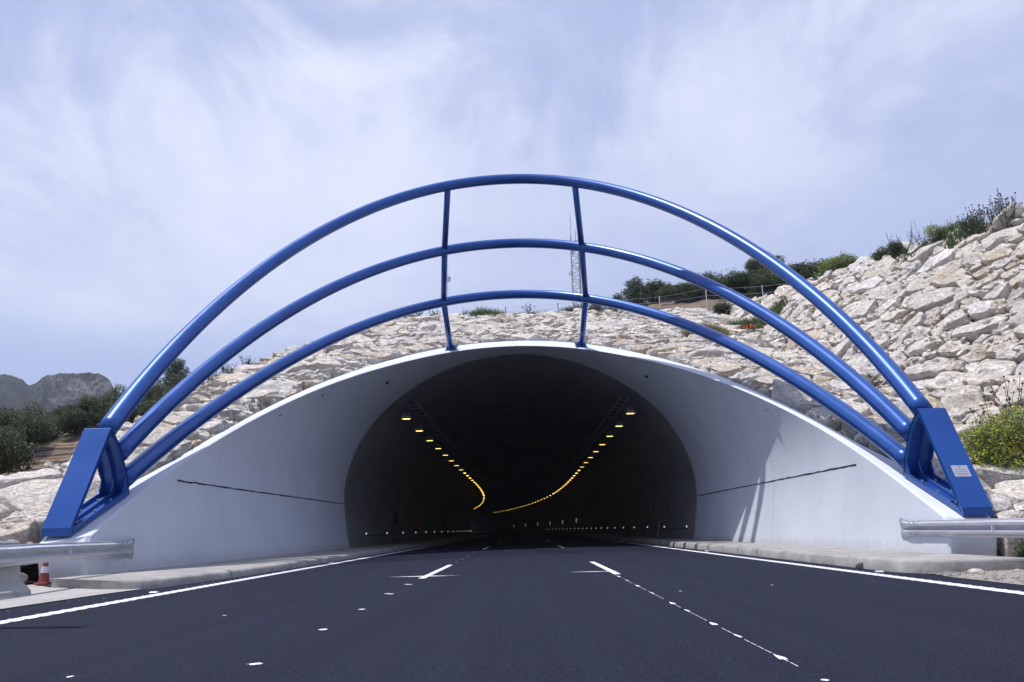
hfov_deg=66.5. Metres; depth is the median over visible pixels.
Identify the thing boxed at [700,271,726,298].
skyline bush
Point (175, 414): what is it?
boulder
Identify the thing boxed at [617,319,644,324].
boulder
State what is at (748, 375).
boulder
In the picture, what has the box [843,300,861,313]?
boulder
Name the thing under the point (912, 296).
boulder
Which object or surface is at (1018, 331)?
boulder
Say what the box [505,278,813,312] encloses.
wire fence
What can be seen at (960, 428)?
boulder
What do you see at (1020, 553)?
roadside plant
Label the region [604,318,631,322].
boulder
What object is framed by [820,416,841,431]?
boulder
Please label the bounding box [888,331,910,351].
boulder
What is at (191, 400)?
boulder
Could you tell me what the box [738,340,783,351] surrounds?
boulder
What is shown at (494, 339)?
boulder
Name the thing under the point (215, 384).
boulder
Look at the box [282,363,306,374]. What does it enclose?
boulder
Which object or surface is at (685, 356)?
boulder
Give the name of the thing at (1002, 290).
boulder
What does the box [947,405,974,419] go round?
boulder
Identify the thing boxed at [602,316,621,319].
boulder
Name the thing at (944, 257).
boulder
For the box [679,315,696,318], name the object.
boulder
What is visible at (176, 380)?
hillside bush
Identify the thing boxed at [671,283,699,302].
skyline bush
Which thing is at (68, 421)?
bush
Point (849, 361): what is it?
boulder
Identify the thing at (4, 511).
boulder
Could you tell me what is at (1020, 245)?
boulder
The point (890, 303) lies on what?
boulder
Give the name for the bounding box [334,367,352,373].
boulder
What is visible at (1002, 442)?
flowering shrub
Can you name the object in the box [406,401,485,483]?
cable ladder
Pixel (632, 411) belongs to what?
tunnel lamp
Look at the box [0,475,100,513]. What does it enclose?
boulder
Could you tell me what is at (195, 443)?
boulder
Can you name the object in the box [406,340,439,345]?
boulder
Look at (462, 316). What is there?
boulder
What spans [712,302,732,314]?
bush
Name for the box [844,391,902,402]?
boulder
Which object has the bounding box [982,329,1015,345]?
boulder
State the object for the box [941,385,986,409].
boulder
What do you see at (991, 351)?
boulder
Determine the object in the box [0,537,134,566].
guardrail
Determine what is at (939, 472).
boulder
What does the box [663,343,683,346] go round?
boulder
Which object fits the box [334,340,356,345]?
boulder
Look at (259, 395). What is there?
boulder
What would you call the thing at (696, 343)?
boulder
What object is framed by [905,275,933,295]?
boulder
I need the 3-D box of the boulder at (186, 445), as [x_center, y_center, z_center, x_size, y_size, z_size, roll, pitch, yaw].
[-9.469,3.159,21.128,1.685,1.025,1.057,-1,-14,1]
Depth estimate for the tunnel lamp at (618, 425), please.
44.52 m
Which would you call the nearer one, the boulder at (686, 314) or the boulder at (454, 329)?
the boulder at (454, 329)
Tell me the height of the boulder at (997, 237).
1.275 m
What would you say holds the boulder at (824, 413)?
on the hillside
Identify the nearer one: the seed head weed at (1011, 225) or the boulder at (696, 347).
the seed head weed at (1011, 225)
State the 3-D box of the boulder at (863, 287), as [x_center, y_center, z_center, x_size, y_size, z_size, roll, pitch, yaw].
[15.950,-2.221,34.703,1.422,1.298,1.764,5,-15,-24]
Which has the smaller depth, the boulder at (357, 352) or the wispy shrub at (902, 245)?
the wispy shrub at (902, 245)
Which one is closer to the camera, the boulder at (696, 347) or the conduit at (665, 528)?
the boulder at (696, 347)
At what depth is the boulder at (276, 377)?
30.37 m
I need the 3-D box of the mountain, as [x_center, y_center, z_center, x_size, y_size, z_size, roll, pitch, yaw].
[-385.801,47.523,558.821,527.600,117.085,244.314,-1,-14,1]
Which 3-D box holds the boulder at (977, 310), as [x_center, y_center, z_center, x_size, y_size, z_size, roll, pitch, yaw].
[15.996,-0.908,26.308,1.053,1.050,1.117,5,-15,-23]
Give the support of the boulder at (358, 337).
on the hillside
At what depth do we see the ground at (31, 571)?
20.51 m
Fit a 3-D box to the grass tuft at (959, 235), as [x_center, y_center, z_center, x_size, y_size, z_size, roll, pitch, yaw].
[18.664,-4.448,31.953,2.121,1.629,1.499,-6,-14,19]
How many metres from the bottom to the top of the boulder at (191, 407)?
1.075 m
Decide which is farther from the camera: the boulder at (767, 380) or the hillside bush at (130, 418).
the hillside bush at (130, 418)
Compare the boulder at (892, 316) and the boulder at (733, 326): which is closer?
the boulder at (892, 316)
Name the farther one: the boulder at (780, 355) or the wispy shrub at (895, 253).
the wispy shrub at (895, 253)
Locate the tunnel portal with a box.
[38,341,996,584]
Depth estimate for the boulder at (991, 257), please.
28.18 m
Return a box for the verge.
[930,569,1023,584]
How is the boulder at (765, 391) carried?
on the hillside
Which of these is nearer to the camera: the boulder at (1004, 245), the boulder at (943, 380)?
the boulder at (943, 380)
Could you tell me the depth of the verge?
11.32 m
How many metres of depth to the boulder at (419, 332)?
41.74 m
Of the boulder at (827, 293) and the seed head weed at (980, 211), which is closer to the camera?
the seed head weed at (980, 211)
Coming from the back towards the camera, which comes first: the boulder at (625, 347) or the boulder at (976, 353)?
the boulder at (625, 347)
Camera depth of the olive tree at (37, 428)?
41.26 m
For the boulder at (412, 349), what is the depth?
36.92 m
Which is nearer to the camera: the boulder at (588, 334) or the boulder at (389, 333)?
the boulder at (588, 334)
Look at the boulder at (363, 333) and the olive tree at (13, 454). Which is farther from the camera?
the boulder at (363, 333)
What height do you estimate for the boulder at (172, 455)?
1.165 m
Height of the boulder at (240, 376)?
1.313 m
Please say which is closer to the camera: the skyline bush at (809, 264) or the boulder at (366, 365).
the boulder at (366, 365)
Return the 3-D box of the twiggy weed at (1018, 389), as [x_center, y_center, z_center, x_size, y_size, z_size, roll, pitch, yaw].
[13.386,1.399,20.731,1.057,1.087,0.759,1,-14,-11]
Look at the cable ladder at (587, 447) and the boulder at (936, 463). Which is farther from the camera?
the cable ladder at (587, 447)
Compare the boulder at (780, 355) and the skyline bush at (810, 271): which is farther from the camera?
the skyline bush at (810, 271)
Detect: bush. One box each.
[4,419,63,444]
[47,404,85,416]
[50,412,67,433]
[54,409,99,435]
[74,389,119,425]
[87,399,115,418]
[87,401,114,423]
[109,383,145,401]
[125,401,149,422]
[133,403,153,416]
[143,397,161,408]
[145,386,170,400]
[150,382,171,401]
[168,374,182,386]
[641,278,666,302]
[644,289,667,302]
[655,282,701,302]
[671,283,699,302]
[678,284,718,302]
[699,271,740,279]
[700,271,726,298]
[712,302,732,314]
[719,267,753,292]
[719,269,762,295]
[744,269,786,294]
[749,261,812,296]
[788,257,819,284]
[796,257,848,279]
[813,251,857,279]
[869,244,887,260]
[882,239,905,255]
[922,221,958,237]
[936,224,953,237]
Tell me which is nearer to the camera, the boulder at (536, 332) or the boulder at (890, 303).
the boulder at (890, 303)
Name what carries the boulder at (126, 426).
on the hillside
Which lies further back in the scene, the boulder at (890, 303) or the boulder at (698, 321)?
the boulder at (698, 321)
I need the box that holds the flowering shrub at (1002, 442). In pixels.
[957,398,1023,470]
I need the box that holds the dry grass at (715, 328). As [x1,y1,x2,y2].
[680,318,729,336]
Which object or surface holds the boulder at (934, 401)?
on the hillside
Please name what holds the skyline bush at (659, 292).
on the hillside
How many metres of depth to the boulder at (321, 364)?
32.32 m
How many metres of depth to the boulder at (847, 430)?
21.43 m
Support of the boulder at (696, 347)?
on the hillside
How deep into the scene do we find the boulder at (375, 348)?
36.89 m
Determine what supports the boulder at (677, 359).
on the hillside
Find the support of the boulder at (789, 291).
on the hillside
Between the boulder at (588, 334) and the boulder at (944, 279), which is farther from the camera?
the boulder at (588, 334)
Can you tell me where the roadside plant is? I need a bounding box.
[1009,538,1023,557]
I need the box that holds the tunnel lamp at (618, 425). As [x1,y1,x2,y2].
[614,421,623,426]
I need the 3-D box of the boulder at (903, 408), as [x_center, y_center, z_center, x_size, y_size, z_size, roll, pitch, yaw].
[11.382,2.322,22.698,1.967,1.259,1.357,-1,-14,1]
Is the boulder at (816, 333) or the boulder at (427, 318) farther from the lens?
the boulder at (427, 318)
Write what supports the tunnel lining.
on the ground at (31, 571)
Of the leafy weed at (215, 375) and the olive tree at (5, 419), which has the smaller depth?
the leafy weed at (215, 375)
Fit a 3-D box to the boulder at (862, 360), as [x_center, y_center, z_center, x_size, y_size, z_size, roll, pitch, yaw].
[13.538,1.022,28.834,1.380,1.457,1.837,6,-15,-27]
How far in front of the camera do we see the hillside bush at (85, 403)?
47.61 m
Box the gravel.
[7,559,1023,613]
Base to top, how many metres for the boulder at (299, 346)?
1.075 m
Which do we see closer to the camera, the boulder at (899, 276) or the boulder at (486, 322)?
the boulder at (899, 276)
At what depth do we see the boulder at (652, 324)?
42.22 m
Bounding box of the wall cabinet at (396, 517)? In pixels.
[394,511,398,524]
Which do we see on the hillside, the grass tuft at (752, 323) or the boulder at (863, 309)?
the boulder at (863, 309)
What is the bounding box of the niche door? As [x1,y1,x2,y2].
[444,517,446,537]
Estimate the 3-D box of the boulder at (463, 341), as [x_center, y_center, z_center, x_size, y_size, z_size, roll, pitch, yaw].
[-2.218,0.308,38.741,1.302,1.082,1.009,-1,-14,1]
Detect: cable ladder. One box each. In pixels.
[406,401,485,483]
[560,396,629,481]
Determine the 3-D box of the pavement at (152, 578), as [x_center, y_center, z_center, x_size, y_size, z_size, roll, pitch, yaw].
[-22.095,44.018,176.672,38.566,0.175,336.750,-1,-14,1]
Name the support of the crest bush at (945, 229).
on the riprap
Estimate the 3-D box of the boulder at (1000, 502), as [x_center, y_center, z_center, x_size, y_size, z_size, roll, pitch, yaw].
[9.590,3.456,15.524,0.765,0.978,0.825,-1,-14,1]
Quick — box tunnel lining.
[344,354,696,547]
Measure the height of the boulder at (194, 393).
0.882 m
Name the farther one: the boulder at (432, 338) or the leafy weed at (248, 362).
the boulder at (432, 338)
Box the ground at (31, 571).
[3,550,1004,608]
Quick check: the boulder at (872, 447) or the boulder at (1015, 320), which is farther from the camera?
the boulder at (1015, 320)
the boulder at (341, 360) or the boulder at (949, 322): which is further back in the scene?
the boulder at (341, 360)
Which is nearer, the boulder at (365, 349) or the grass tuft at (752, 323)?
the boulder at (365, 349)
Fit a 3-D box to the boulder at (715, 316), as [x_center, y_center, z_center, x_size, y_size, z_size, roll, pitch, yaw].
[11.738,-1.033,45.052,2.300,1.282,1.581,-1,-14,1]
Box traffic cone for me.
[33,562,50,584]
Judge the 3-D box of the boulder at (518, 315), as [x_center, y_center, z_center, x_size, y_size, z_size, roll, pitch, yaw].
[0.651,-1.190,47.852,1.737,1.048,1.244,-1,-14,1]
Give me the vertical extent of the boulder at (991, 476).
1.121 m
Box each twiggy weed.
[969,392,1015,423]
[990,372,1023,410]
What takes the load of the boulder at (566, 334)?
on the hillside
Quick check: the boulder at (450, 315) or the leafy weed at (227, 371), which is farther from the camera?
the boulder at (450, 315)
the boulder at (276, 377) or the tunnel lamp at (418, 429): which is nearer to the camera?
the boulder at (276, 377)
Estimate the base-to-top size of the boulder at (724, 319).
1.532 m
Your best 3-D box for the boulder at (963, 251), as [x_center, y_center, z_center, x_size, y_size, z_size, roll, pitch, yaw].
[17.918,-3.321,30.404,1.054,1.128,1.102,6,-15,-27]
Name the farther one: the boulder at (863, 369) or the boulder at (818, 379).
the boulder at (863, 369)
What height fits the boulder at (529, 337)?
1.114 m
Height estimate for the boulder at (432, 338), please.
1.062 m
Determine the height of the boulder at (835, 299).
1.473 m
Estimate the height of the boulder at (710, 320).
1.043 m
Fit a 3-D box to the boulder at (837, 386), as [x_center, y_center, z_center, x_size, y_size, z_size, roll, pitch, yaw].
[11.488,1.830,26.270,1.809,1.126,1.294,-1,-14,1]
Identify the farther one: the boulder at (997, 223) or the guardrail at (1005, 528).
the boulder at (997, 223)
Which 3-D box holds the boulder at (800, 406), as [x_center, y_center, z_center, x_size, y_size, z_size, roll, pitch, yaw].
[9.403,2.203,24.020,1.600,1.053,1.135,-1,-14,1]
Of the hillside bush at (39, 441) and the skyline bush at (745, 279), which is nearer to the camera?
the hillside bush at (39, 441)
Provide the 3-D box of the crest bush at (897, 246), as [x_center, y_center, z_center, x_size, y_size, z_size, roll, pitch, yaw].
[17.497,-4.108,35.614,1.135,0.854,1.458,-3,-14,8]
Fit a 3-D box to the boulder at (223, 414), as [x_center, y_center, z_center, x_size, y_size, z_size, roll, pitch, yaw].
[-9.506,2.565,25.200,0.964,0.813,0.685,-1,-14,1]
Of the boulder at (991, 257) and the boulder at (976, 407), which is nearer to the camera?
the boulder at (976, 407)
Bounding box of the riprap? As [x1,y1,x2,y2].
[7,213,1023,543]
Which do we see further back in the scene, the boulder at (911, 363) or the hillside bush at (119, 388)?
the hillside bush at (119, 388)
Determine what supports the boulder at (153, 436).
on the hillside
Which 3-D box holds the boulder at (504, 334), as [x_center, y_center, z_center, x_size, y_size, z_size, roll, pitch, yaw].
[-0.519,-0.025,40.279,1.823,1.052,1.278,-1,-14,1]
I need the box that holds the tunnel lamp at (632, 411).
[625,408,635,413]
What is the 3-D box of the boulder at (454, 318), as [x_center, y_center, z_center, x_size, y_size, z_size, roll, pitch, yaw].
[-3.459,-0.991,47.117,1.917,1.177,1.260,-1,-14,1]
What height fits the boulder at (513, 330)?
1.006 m
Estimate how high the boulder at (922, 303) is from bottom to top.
1.477 m
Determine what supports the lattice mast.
on the hillside
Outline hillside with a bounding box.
[2,273,1008,475]
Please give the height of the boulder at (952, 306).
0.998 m
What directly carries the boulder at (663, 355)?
on the hillside
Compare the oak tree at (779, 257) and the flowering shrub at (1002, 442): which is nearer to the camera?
the flowering shrub at (1002, 442)
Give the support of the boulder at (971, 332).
on the hillside
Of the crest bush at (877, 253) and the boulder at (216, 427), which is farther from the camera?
the crest bush at (877, 253)
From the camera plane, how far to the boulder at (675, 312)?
47.64 m
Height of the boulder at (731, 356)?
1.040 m
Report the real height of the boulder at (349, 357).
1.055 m
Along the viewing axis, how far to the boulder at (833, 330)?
33.29 m
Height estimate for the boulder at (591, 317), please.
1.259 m
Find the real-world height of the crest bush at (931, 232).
0.857 m
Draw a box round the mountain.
[0,372,115,416]
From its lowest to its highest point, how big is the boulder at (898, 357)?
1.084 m
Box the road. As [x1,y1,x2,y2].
[0,533,1023,681]
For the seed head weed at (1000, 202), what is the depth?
30.05 m
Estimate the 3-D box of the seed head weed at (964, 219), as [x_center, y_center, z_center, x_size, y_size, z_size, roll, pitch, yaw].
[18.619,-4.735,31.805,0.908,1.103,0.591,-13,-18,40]
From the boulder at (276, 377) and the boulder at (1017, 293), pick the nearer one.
the boulder at (1017, 293)
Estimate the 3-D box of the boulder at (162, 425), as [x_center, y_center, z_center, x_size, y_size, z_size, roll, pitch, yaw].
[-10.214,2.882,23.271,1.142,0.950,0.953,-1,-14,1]
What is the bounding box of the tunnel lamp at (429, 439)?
[425,436,433,440]
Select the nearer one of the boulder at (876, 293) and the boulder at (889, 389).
the boulder at (889, 389)
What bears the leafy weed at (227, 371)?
on the riprap
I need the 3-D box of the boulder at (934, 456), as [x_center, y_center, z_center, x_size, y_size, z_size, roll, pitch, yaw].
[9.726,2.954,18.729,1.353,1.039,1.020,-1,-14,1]
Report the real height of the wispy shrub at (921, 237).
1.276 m
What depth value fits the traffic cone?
14.43 m
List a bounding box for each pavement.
[50,533,484,589]
[471,532,1023,573]
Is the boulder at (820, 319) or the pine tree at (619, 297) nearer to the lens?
the boulder at (820, 319)
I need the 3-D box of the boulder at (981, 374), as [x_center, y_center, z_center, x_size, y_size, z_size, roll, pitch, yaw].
[14.175,1.157,22.928,1.184,1.211,1.542,6,-15,-27]
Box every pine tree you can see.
[157,358,189,388]
[607,293,625,309]
[618,275,651,306]
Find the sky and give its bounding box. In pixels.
[0,0,1023,392]
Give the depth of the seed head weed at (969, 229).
31.45 m
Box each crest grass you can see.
[890,248,904,259]
[897,243,917,261]
[911,237,934,257]
[927,233,944,245]
[939,229,957,248]
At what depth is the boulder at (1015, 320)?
24.29 m
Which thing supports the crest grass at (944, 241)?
on the riprap
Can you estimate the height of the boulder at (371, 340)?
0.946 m
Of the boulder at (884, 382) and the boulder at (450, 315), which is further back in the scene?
the boulder at (450, 315)
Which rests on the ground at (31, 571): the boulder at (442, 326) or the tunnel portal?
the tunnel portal
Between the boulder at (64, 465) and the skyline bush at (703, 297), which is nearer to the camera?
the boulder at (64, 465)
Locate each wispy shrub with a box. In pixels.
[881,234,901,255]
[897,227,919,249]
[911,222,931,246]
[928,227,940,241]
[936,220,952,235]
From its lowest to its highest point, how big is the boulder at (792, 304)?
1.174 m
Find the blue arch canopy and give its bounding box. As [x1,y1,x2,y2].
[41,174,992,536]
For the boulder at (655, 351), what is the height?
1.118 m
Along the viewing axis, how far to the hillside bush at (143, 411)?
43.18 m
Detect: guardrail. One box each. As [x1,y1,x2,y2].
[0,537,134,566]
[899,517,1023,539]
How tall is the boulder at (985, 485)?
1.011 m
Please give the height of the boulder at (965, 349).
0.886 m
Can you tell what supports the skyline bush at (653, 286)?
on the hillside
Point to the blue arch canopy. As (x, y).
(927, 432)
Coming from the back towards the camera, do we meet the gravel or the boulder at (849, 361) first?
the boulder at (849, 361)
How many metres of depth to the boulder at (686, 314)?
46.51 m
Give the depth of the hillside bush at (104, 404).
46.27 m
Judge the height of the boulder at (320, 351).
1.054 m
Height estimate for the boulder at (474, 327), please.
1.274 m
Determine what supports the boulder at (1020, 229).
on the hillside
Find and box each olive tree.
[0,400,46,435]
[0,425,39,474]
[8,412,59,454]
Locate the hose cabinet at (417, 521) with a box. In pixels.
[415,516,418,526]
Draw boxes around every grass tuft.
[461,305,506,316]
[727,297,787,329]
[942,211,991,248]
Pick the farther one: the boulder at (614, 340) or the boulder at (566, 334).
the boulder at (566, 334)
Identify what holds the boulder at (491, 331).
on the hillside
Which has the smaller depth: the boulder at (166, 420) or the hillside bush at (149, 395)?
the boulder at (166, 420)
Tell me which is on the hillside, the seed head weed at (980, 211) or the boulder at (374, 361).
the boulder at (374, 361)
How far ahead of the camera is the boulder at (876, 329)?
30.50 m
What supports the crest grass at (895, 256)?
on the riprap
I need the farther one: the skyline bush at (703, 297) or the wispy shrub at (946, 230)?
the skyline bush at (703, 297)
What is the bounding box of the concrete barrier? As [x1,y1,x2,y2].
[0,540,30,597]
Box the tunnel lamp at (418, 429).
[414,426,423,431]
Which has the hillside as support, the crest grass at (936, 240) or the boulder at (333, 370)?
the boulder at (333, 370)
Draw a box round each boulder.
[0,468,62,488]
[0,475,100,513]
[0,504,9,520]
[0,509,47,542]
[0,516,38,565]
[61,459,155,478]
[61,460,70,467]
[116,431,126,436]
[119,422,133,431]
[123,425,209,446]
[127,445,180,469]
[150,439,191,455]
[155,423,172,428]
[161,414,190,423]
[167,411,194,416]
[178,397,199,410]
[179,402,236,411]
[189,391,204,396]
[191,439,201,448]
[194,380,228,391]
[198,419,234,435]
[204,372,250,383]
[208,386,232,390]
[215,389,278,410]
[219,408,232,420]
[227,380,240,383]
[231,364,268,371]
[253,380,301,393]
[271,375,297,380]
[281,380,302,390]
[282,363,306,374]
[292,342,308,347]
[296,358,343,370]
[307,352,339,358]
[313,350,326,354]
[313,368,339,373]
[322,345,352,350]
[327,347,349,355]
[329,357,360,363]
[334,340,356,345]
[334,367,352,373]
[339,350,373,356]
[340,354,358,360]
[343,361,371,366]
[344,334,370,340]
[350,347,370,350]
[353,342,372,346]
[355,330,366,335]
[357,339,377,342]
[362,357,382,364]
[368,352,403,361]
[370,346,390,351]
[371,331,397,335]
[376,325,401,330]
[378,348,406,352]
[380,338,403,344]
[403,344,435,353]
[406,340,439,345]
[411,331,427,336]
[414,315,439,321]
[417,324,435,330]
[418,322,443,326]
[419,336,445,340]
[434,313,460,317]
[439,316,464,322]
[439,324,461,328]
[439,342,459,347]
[443,327,460,333]
[452,314,470,318]
[455,337,479,344]
[463,324,484,330]
[474,320,495,323]
[476,329,500,333]
[481,336,516,342]
[483,322,509,328]
[487,332,512,337]
[507,328,527,331]
[511,313,535,317]
[511,333,547,340]
[524,331,540,334]
[533,325,564,332]
[545,311,566,317]
[556,317,573,320]
[561,332,577,335]
[575,313,599,321]
[577,322,608,330]
[585,332,600,337]
[587,338,610,345]
[600,333,618,337]
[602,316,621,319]
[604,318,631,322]
[609,333,640,342]
[612,339,635,342]
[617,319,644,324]
[619,345,634,350]
[636,322,662,327]
[643,329,661,333]
[643,338,669,343]
[646,346,695,356]
[658,349,686,358]
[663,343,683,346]
[666,353,691,360]
[667,310,681,313]
[669,320,704,327]
[669,337,686,341]
[671,355,691,363]
[674,312,701,315]
[677,341,704,345]
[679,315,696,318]
[684,308,710,312]
[687,337,711,342]
[687,345,735,356]
[690,344,703,349]
[691,357,725,364]
[697,314,718,320]
[699,362,741,379]
[700,318,718,324]
[719,314,742,324]
[721,324,741,332]
[722,353,742,359]
[729,371,757,380]
[736,329,762,335]
[737,331,760,339]
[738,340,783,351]
[739,336,764,347]
[741,376,785,387]
[748,304,777,319]
[754,387,771,397]
[758,369,810,378]
[762,296,777,304]
[771,379,833,406]
[772,352,815,360]
[780,299,797,314]
[781,287,796,297]
[787,328,825,349]
[791,366,820,378]
[793,395,842,412]
[798,321,814,331]
[802,358,821,364]
[804,290,835,308]
[805,399,869,421]
[812,295,842,320]
[812,376,830,383]
[813,364,826,370]
[814,315,828,329]
[815,279,831,291]
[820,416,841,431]
[826,327,839,334]
[826,380,851,395]
[830,338,852,357]
[836,372,877,384]
[841,417,887,440]
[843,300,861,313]
[843,359,853,365]
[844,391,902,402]
[845,319,881,337]
[847,276,884,295]
[847,299,878,318]
[848,256,875,272]
[851,351,892,369]
[853,427,883,447]
[856,367,870,377]
[858,333,890,353]
[861,255,897,279]
[867,322,894,338]
[868,281,902,300]
[869,441,886,456]
[870,401,913,419]
[875,296,902,312]
[877,375,888,385]
[880,308,907,322]
[882,387,899,397]
[884,424,900,437]
[885,269,913,284]
[888,241,910,255]
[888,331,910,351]
[890,350,907,364]
[890,443,938,461]
[900,310,918,323]
[900,356,919,372]
[901,291,922,306]
[902,312,926,327]
[904,357,953,381]
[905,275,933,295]
[907,240,944,264]
[907,336,944,357]
[908,287,958,313]
[913,378,933,389]
[917,248,955,272]
[924,371,966,391]
[925,396,941,407]
[930,309,971,338]
[931,268,969,287]
[932,460,940,468]
[933,258,963,273]
[934,467,944,479]
[937,340,970,357]
[941,297,964,318]
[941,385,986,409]
[945,476,990,489]
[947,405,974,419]
[951,313,1009,343]
[953,424,984,435]
[954,240,979,259]
[957,343,977,357]
[958,343,990,363]
[963,360,1017,391]
[965,299,996,321]
[966,406,1004,424]
[971,268,1004,289]
[972,401,994,410]
[972,464,1023,488]
[979,246,1013,266]
[981,225,1019,247]
[982,281,1012,300]
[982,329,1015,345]
[985,341,1017,358]
[985,490,1011,518]
[987,202,1023,234]
[988,257,1013,272]
[990,479,1023,509]
[991,243,1012,250]
[992,509,1023,556]
[995,371,1023,411]
[1006,285,1023,302]
[1006,299,1023,328]
[1008,271,1023,289]
[1013,324,1023,340]
[1013,502,1023,511]
[1016,223,1023,234]
[1016,240,1023,249]
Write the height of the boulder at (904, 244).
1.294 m
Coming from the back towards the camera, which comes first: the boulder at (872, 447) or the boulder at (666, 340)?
the boulder at (666, 340)
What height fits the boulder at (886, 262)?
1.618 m
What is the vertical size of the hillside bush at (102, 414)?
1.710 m
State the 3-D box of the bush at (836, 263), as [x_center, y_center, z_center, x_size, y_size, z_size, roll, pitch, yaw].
[16.827,-3.709,40.334,2.034,1.477,2.789,1,-14,-9]
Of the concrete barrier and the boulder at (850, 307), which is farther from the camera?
the boulder at (850, 307)
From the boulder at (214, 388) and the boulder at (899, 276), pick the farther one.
the boulder at (899, 276)
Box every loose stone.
[20,572,27,581]
[855,560,862,567]
[967,568,984,572]
[1012,569,1023,571]
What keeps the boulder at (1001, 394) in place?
on the hillside
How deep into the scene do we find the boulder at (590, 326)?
42.51 m
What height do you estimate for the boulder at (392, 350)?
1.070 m
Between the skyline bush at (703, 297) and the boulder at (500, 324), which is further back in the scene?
the skyline bush at (703, 297)
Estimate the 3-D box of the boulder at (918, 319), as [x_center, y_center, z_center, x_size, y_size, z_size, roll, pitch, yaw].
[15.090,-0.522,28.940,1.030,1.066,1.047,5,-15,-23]
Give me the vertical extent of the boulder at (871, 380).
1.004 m
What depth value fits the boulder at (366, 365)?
33.42 m
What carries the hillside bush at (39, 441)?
on the hillside
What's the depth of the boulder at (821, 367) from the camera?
29.57 m
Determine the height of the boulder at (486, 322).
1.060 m
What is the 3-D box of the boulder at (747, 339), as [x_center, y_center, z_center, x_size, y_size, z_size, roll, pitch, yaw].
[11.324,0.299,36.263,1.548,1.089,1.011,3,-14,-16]
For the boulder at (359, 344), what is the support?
on the hillside
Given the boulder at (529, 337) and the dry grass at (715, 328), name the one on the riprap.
the dry grass at (715, 328)
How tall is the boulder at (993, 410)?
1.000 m
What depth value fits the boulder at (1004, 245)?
28.66 m
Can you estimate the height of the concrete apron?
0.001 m
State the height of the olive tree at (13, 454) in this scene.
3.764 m
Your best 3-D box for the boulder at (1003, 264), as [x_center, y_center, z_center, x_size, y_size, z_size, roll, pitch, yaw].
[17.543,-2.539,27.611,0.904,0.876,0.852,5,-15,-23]
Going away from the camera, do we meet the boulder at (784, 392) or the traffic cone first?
the traffic cone
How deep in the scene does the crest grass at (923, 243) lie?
33.84 m
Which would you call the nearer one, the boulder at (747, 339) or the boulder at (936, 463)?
the boulder at (936, 463)
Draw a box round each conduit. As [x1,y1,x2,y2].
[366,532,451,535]
[643,528,686,528]
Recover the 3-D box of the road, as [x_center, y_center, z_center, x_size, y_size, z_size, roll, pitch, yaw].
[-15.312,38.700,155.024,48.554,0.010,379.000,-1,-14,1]
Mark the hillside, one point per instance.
(56, 450)
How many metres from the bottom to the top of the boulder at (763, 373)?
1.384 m
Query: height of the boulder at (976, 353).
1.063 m
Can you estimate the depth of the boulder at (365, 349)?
37.23 m
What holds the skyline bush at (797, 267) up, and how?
on the hillside
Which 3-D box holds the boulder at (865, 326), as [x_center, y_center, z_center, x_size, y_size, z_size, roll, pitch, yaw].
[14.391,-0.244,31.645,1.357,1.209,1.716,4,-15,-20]
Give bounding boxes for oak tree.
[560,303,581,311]
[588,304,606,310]
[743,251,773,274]
[765,255,785,272]
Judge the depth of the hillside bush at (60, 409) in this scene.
59.13 m
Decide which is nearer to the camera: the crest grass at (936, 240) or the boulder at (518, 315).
the crest grass at (936, 240)
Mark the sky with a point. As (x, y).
(154, 154)
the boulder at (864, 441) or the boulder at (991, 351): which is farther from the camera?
the boulder at (991, 351)
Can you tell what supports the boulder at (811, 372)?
on the hillside
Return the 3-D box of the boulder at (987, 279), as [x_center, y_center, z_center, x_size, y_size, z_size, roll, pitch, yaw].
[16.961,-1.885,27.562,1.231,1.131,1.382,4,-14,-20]
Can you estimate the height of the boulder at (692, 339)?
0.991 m
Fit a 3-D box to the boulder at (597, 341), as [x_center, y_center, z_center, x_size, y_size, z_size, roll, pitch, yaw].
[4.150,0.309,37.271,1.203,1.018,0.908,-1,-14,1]
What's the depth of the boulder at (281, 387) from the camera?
28.59 m
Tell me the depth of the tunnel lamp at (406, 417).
39.77 m
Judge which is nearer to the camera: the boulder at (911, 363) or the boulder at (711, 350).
the boulder at (911, 363)
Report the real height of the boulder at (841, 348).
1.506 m
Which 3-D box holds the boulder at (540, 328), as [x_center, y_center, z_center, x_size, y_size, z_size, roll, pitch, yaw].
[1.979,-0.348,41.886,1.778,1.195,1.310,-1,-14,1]
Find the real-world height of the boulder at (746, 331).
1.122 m
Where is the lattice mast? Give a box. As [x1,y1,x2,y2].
[569,218,581,306]
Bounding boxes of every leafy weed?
[208,370,223,378]
[221,364,234,373]
[239,355,255,364]
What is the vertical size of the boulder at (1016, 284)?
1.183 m
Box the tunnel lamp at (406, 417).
[401,413,411,419]
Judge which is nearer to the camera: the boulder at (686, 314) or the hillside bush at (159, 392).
the boulder at (686, 314)
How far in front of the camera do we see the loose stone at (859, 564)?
14.19 m
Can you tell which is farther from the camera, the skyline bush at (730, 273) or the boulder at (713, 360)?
the skyline bush at (730, 273)
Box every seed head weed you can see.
[955,211,978,238]
[956,211,978,231]
[965,204,986,232]
[967,205,993,233]
[984,201,1000,232]
[988,188,1012,215]
[988,193,1007,219]
[990,192,1022,228]
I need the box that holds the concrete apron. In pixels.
[0,584,136,608]

